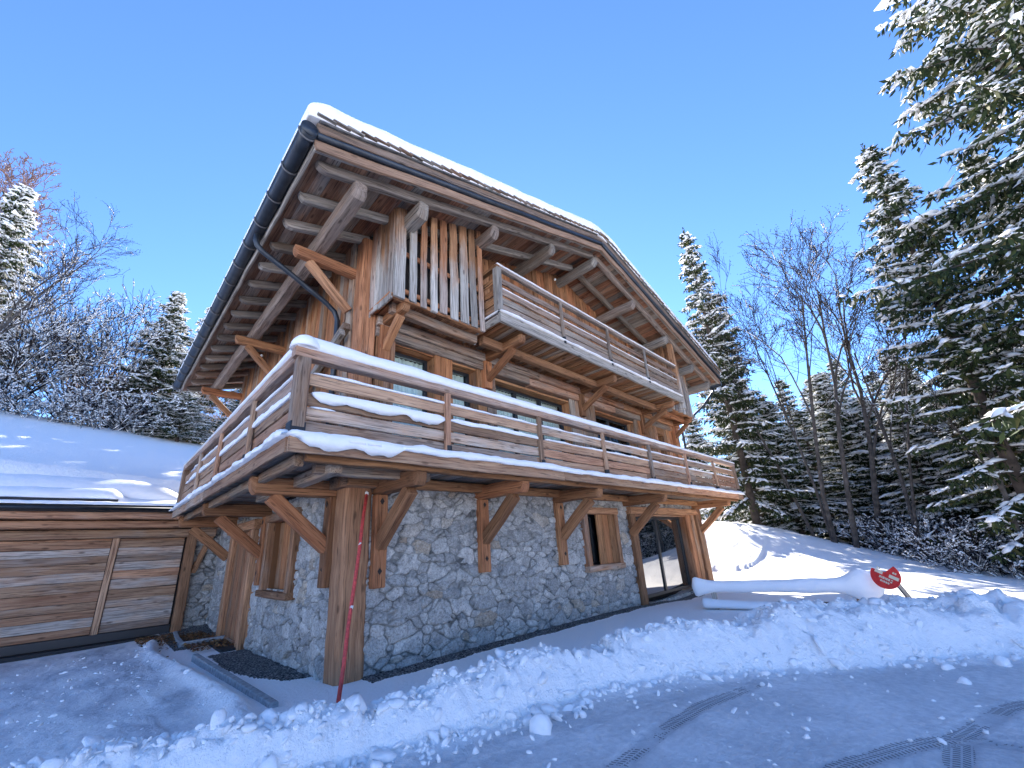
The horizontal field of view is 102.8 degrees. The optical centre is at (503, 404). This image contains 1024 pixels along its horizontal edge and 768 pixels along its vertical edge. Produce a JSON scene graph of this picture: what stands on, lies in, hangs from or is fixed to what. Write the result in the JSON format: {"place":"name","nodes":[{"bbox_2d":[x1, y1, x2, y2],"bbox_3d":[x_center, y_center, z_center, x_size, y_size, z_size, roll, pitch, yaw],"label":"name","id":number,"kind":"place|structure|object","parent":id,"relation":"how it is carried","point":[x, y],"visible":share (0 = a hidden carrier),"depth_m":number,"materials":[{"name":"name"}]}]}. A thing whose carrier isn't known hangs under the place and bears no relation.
{"place":"outdoors","nodes":[
{"label":"outdoors","id":0,"kind":"place"},
{"bbox_2d":[0,409,1023,767],"bbox_3d":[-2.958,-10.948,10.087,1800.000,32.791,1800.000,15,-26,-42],"label":"ground","id":1,"kind":"structure","parent":0,"point":[854,721],"depth_m":4.41,"materials":[{"name":"white snow"}]},
{"bbox_2d":[0,182,48,387],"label":"spruce tree","id":2,"kind":"object","parent":1,"relation":"on","point":[18,201],"visible":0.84,"depth_m":18.97,"materials":[{"name":"green plant"}]},
{"bbox_2d":[0,365,61,418],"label":"snowy shrub","id":3,"kind":"object","parent":1,"relation":"on","point":[6,375],"visible":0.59,"depth_m":16.03,"materials":[{"name":"white snow"}]},
{"bbox_2d":[0,148,88,316],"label":"birch tree","id":4,"kind":"object","parent":1,"relation":"on","point":[7,169],"visible":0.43,"depth_m":24.15,"materials":[{"name":"grey plant"}]},
{"bbox_2d":[0,382,110,424],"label":"snowy shrub","id":5,"kind":"object","parent":1,"relation":"on","point":[56,410],"visible":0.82,"depth_m":16.43,"materials":[{"name":"white snow"}]},
{"bbox_2d":[0,192,140,334],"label":"bare tree","id":6,"kind":"object","parent":1,"relation":"on","point":[60,278],"visible":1,"depth_m":15.85,"materials":[{"name":"grey plant"}]},
{"bbox_2d":[0,252,147,410],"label":"snowy shrub","id":7,"kind":"object","parent":1,"relation":"on","point":[17,357],"visible":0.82,"depth_m":17.50,"materials":[{"name":"white snow"}]},
{"bbox_2d":[0,233,201,422],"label":"snowy shrub","id":8,"kind":"object","parent":1,"relation":"on","point":[140,313],"visible":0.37,"depth_m":20.11,"materials":[{"name":"grey plant"}]},
{"bbox_2d":[48,373,170,432],"bbox_3d":[-17.674,0.526,18.332,4.166,2.945,4.390,15,-26,-42],"label":"snowy shrub","id":9,"kind":"object","parent":1,"relation":"on","point":[124,407],"visible":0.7,"depth_m":17.73,"materials":[{"name":"white snow"}]},
{"bbox_2d":[0,473,221,663],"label":"garage","id":10,"kind":"structure","parent":1,"relation":"on","point":[88,563],"depth_m":9.33,"materials":[{"name":"brown wood"}]},
{"bbox_2d":[42,336,228,442],"bbox_3d":[-21.496,0.055,24.559,8.014,6.356,8.800,-21,-26,40],"label":"brown thicket","id":11,"kind":"object","parent":1,"relation":"on","point":[210,406],"visible":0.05,"depth_m":22.80,"materials":[{"name":"brown plant"}]},
{"bbox_2d":[69,382,206,439],"bbox_3d":[-17.375,0.916,19.652,4.807,3.398,5.065,11,-24,-35],"label":"snowy shrub","id":12,"kind":"object","parent":1,"relation":"on","point":[109,395],"visible":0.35,"depth_m":18.64,"materials":[{"name":"white snow"}]},
{"bbox_2d":[93,291,194,432],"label":"spruce tree","id":13,"kind":"object","parent":1,"relation":"on","point":[176,322],"visible":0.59,"depth_m":21.86,"materials":[{"name":"green plant"}]},
{"bbox_2d":[126,389,216,442],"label":"spruce tree","id":14,"kind":"object","parent":1,"relation":"on","point":[194,408],"visible":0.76,"depth_m":19.69,"materials":[{"name":"green plant"}]},
{"bbox_2d":[116,360,233,439],"bbox_3d":[-23.234,1.224,29.829,9.016,7.150,9.900,-15,-22,30],"label":"brown thicket","id":15,"kind":"object","parent":1,"relation":"on","point":[217,415],"visible":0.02,"depth_m":29.91,"materials":[{"name":"brown"}]},
{"bbox_2d":[134,630,233,656],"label":"leaf litter","id":16,"kind":"object","parent":1,"relation":"on","point":[187,638],"visible":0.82,"depth_m":8.82,"materials":[{"name":"brown plant"}]},
{"bbox_2d":[156,307,233,444],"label":"spruce tree","id":17,"kind":"object","parent":1,"relation":"on","point":[208,401],"visible":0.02,"depth_m":25.99,"materials":[{"name":"green plant"}]},
{"bbox_2d":[173,631,224,647],"bbox_3d":[-7.004,5.411,9.199,0.780,0.430,2.113,15,-26,-42],"label":"kerb stone","id":18,"kind":"object","parent":1,"relation":"on","point":[179,641],"visible":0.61,"depth_m":8.61,"materials":[{"name":"grey stone"}]},
{"bbox_2d":[199,389,241,435],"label":"spruce tree","id":19,"kind":"object","parent":1,"relation":"on","point":[234,404],"visible":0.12,"depth_m":22.00,"materials":[{"name":"green plant"}]},
{"bbox_2d":[191,654,278,707],"bbox_3d":[-3.942,4.026,5.757,0.093,0.430,4.101,15,-27,-43],"label":"kerb stone","id":20,"kind":"object","parent":1,"relation":"on","point":[236,682],"visible":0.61,"depth_m":5.43,"materials":[{"name":"grey concrete"}]},
{"bbox_2d":[336,491,368,702],"bbox_3d":[-1.873,2.264,5.137,0.056,2.447,0.978,-1,-19,-7],"label":"marker pole","id":21,"kind":"object","parent":1,"relation":"on","point":[342,672],"visible":0.96,"depth_m":4.97,"materials":[{"name":"plastic"}]},
{"bbox_2d":[169,102,744,685],"bbox_3d":[-0.860,1.371,12.955,14.740,9.883,11.018,15,-26,-42],"label":"chalet","id":22,"kind":"object","parent":1,"relation":"on","point":[479,386],"visible":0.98,"depth_m":7.36,"materials":[{"name":"wood"}]},
{"bbox_2d":[392,344,433,440],"bbox_3d":[-1.677,0.092,7.216,0.938,2.271,0.366,15,-26,-42],"label":"window frame","id":23,"kind":"structure","parent":22,"relation":"in","point":[427,361],"depth_m":7.58,"materials":[{"name":"brown wood"}]},
{"bbox_2d":[452,362,477,447],"bbox_3d":[-0.856,0.309,7.973,0.711,2.266,0.365,15,-26,-42],"label":"window frame","id":24,"kind":"structure","parent":22,"relation":"in","point":[469,375],"depth_m":8.34,"materials":[{"name":"brown wood"}]},
{"bbox_2d":[495,378,574,462],"bbox_3d":[0.666,0.743,9.370,2.695,2.196,0.367,15,-26,-42],"label":"window frame","id":25,"kind":"structure","parent":22,"relation":"in","point":[560,405],"depth_m":9.75,"materials":[{"name":"brown wood"}]},
{"bbox_2d":[588,515,599,564],"bbox_3d":[2.188,3.291,9.956,1.160,1.135,0.080,15,-26,-42],"label":"window","id":26,"kind":"structure","parent":22,"relation":"in","point":[591,519],"depth_m":9.95,"materials":[{"name":"grey"}]},
{"bbox_2d":[595,410,638,472],"bbox_3d":[3.172,1.404,11.687,2.247,2.190,0.367,15,-26,-42],"label":"window frame","id":27,"kind":"structure","parent":22,"relation":"in","point":[603,418],"depth_m":12.19,"materials":[{"name":"brown wood"}]},
{"bbox_2d":[658,435,666,462],"bbox_3d":[5.132,1.582,13.636,0.544,1.155,0.373,15,-26,-42],"label":"window frame","id":28,"kind":"structure","parent":22,"relation":"in","point":[659,437],"depth_m":13.77,"materials":[{"name":"brown wood"}]},
{"bbox_2d":[635,517,691,597],"bbox_3d":[4.598,4.391,11.995,3.310,2.100,0.080,15,-26,-42],"label":"glass door","id":29,"kind":"structure","parent":22,"relation":"in","point":[665,566],"depth_m":12.12,"materials":[{"name":"grey"}]},
{"bbox_2d":[0,593,1023,767],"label":"snow chunks","id":30,"kind":"object","parent":1,"relation":"on","point":[539,722],"visible":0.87,"depth_m":3.63,"materials":[{"name":"white snow"}]},
{"bbox_2d":[681,416,742,522],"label":"spruce tree","id":31,"kind":"object","parent":1,"relation":"on","point":[694,437],"visible":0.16,"depth_m":27.65,"materials":[{"name":"green plant"}]},
{"bbox_2d":[676,227,819,524],"bbox_3d":[10.865,-2.140,20.773,4.754,17.065,4.580,-11,-21,21],"label":"spruce tree","id":32,"kind":"object","parent":1,"relation":"on","point":[689,258],"visible":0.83,"depth_m":19.39,"materials":[{"name":"green plant"}]},
{"bbox_2d":[685,286,815,536],"bbox_3d":[11.376,0.645,19.852,4.755,11.888,5.139,7,-22,-28],"label":"bare tree","id":33,"kind":"object","parent":1,"relation":"on","point":[810,529],"visible":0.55,"depth_m":19.51,"materials":[{"name":"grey plant"}]},
{"bbox_2d":[704,377,798,531],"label":"spruce tree","id":34,"kind":"object","parent":1,"relation":"on","point":[740,472],"visible":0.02,"depth_m":22.80,"materials":[{"name":"green plant"}]},
{"bbox_2d":[697,308,806,525],"bbox_3d":[12.206,0.221,21.744,4.695,13.214,4.244,-2,-19,-4],"label":"spruce tree","id":35,"kind":"object","parent":1,"relation":"on","point":[765,501],"visible":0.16,"depth_m":20.00,"materials":[{"name":"green plant"}]},
{"bbox_2d":[692,568,884,609],"bbox_3d":[5.479,3.708,8.037,3.245,0.825,0.344,-13,-22,26],"label":"snowy barrier","id":36,"kind":"object","parent":1,"relation":"on","point":[857,584],"visible":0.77,"depth_m":7.98,"materials":[{"name":"white snow"}]},
{"bbox_2d":[690,210,900,542],"bbox_3d":[12.006,-1.983,16.955,6.640,15.262,7.022,3,-20,-23],"label":"bare tree","id":37,"kind":"object","parent":1,"relation":"on","point":[826,514],"visible":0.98,"depth_m":16.98,"materials":[{"name":"brown plant"}]},
{"bbox_2d":[737,401,864,535],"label":"spruce tree","id":38,"kind":"object","parent":1,"relation":"on","point":[786,447],"visible":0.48,"depth_m":19.65,"materials":[{"name":"green plant"}]},
{"bbox_2d":[774,376,834,538],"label":"spruce tree","id":39,"kind":"object","parent":1,"relation":"on","point":[782,385],"visible":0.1,"depth_m":26.11,"materials":[{"name":"green plant"}]},
{"bbox_2d":[797,391,814,417],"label":"spruce tree","id":40,"kind":"object","parent":1,"relation":"on","point":[802,403],"depth_m":32.09,"materials":[{"name":"green plant"}]},
{"bbox_2d":[739,219,927,547],"bbox_3d":[13.452,-2.269,15.829,6.031,15.351,6.687,11,-24,-36],"label":"bare tree","id":41,"kind":"object","parent":1,"relation":"on","point":[854,532],"visible":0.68,"depth_m":16.60,"materials":[{"name":"brown plant"}]},
{"bbox_2d":[781,409,890,547],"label":"spruce tree","id":42,"kind":"object","parent":1,"relation":"on","point":[798,418],"visible":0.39,"depth_m":19.98,"materials":[{"name":"green plant"}]},
{"bbox_2d":[802,375,871,537],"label":"spruce tree","id":43,"kind":"object","parent":1,"relation":"on","point":[805,390],"visible":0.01,"depth_m":24.23,"materials":[{"name":"green plant"}]},
{"bbox_2d":[802,372,901,547],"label":"spruce tree","id":44,"kind":"object","parent":1,"relation":"on","point":[826,419],"visible":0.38,"depth_m":20.73,"materials":[{"name":"green plant"}]},
{"bbox_2d":[825,358,878,446],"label":"spruce tree","id":45,"kind":"object","parent":1,"relation":"on","point":[850,392],"visible":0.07,"depth_m":26.84,"materials":[{"name":"green plant"}]},
{"bbox_2d":[781,239,945,560],"bbox_3d":[14.674,-0.589,15.523,5.206,12.600,5.986,8,-22,-29],"label":"bare tree","id":46,"kind":"object","parent":1,"relation":"on","point":[912,511],"visible":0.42,"depth_m":15.21,"materials":[{"name":"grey plant"}]},
{"bbox_2d":[753,203,985,549],"bbox_3d":[14.357,-1.671,16.494,6.909,15.114,5.593,-1,-21,23],"label":"bare tree","id":47,"kind":"object","parent":1,"relation":"on","point":[871,451],"visible":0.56,"depth_m":17.11,"materials":[{"name":"brown plant"}]},
{"bbox_2d":[861,370,885,419],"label":"spruce tree","id":48,"kind":"object","parent":1,"relation":"on","point":[876,390],"visible":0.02,"depth_m":27.64,"materials":[{"name":"green plant"}]},
{"bbox_2d":[870,566,911,597],"bbox_3d":[6.813,3.238,6.990,0.611,0.893,0.275,-12,-21,23],"label":"road sign","id":49,"kind":"object","parent":1,"relation":"on","point":[890,578],"visible":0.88,"depth_m":7.08,"materials":[{"name":"red metal"}]},
{"bbox_2d":[818,504,976,560],"bbox_3d":[14.582,5.156,15.066,4.166,2.945,4.390,-4,-19,3],"label":"bare bush","id":50,"kind":"object","parent":1,"relation":"on","point":[870,533],"visible":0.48,"depth_m":14.71,"materials":[{"name":"grey plant"}]},
{"bbox_2d":[844,396,963,559],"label":"spruce tree","id":51,"kind":"object","parent":1,"relation":"on","point":[856,406],"visible":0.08,"depth_m":20.47,"materials":[{"name":"green plant"}]},
{"bbox_2d":[874,353,938,439],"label":"spruce tree","id":52,"kind":"object","parent":1,"relation":"on","point":[881,363],"visible":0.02,"depth_m":23.22,"materials":[{"name":"green plant"}]},
{"bbox_2d":[870,366,983,527],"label":"spruce tree","id":53,"kind":"object","parent":1,"relation":"on","point":[910,388],"visible":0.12,"depth_m":19.64,"materials":[{"name":"green plant"}]},
{"bbox_2d":[834,0,1023,443],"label":"spruce tree","id":54,"kind":"object","parent":1,"relation":"on","point":[1001,22],"visible":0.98,"depth_m":11.08,"materials":[{"name":"green plant"}]},
{"bbox_2d":[866,398,994,565],"bbox_3d":[17.149,3.167,16.605,4.587,7.286,4.644,-5,-19,3],"label":"spruce tree","id":55,"kind":"object","parent":1,"relation":"on","point":[922,469],"visible":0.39,"depth_m":16.65,"materials":[{"name":"green plant"}]},
{"bbox_2d":[848,143,1023,572],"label":"spruce tree","id":56,"kind":"object","parent":1,"relation":"on","point":[894,202],"visible":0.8,"depth_m":11.52,"materials":[{"name":"green plant"}]},
{"bbox_2d":[861,276,1023,556],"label":"bare tree","id":57,"kind":"object","parent":1,"relation":"on","point":[1001,487],"visible":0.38,"depth_m":11.54,"materials":[{"name":"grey plant"}]},
{"bbox_2d":[877,507,1023,574],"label":"bare bush","id":58,"kind":"object","parent":1,"relation":"on","point":[943,531],"visible":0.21,"depth_m":13.52,"materials":[{"name":"grey plant"}]},
{"bbox_2d":[879,514,1023,575],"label":"bare bush","id":59,"kind":"object","parent":1,"relation":"on","point":[949,562],"visible":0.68,"depth_m":11.17,"materials":[{"name":"grey plant"}]},
{"bbox_2d":[905,366,1023,568],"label":"spruce tree","id":60,"kind":"object","parent":1,"relation":"on","point":[977,508],"visible":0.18,"depth_m":14.93,"materials":[{"name":"green plant"}]},
{"bbox_2d":[945,510,990,527],"bbox_3d":[18.924,4.932,12.971,6.416,4.304,6.089,-14,-22,28],"label":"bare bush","id":61,"kind":"object","parent":1,"relation":"on","point":[952,514],"visible":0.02,"depth_m":14.68,"materials":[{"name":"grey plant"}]},
{"bbox_2d":[936,516,1023,579],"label":"bare bush","id":62,"kind":"object","parent":1,"relation":"on","point":[1013,570],"visible":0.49,"depth_m":10.60,"materials":[{"name":"grey plant"}]},
{"bbox_2d":[941,149,1023,484],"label":"spruce tree","id":63,"kind":"object","parent":1,"relation":"on","point":[977,165],"visible":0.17,"depth_m":12.67,"materials":[{"name":"green plant"}]},
{"bbox_2d":[943,455,1023,573],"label":"spruce tree","id":64,"kind":"object","parent":1,"relation":"on","point":[972,483],"visible":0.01,"depth_m":15.91,"materials":[{"name":"green plant"}]},
{"bbox_2d":[990,345,1023,397],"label":"spruce tree","id":65,"kind":"object","parent":1,"relation":"on","point":[999,349],"visible":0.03,"depth_m":15.96,"materials":[{"name":"green plant"}]},
{"bbox_2d":[0,0,1023,463],"label":"sky","id":66,"kind":"structure","parent":0,"point":[641,121],"materials":[{"name":"blue"}]}
]}

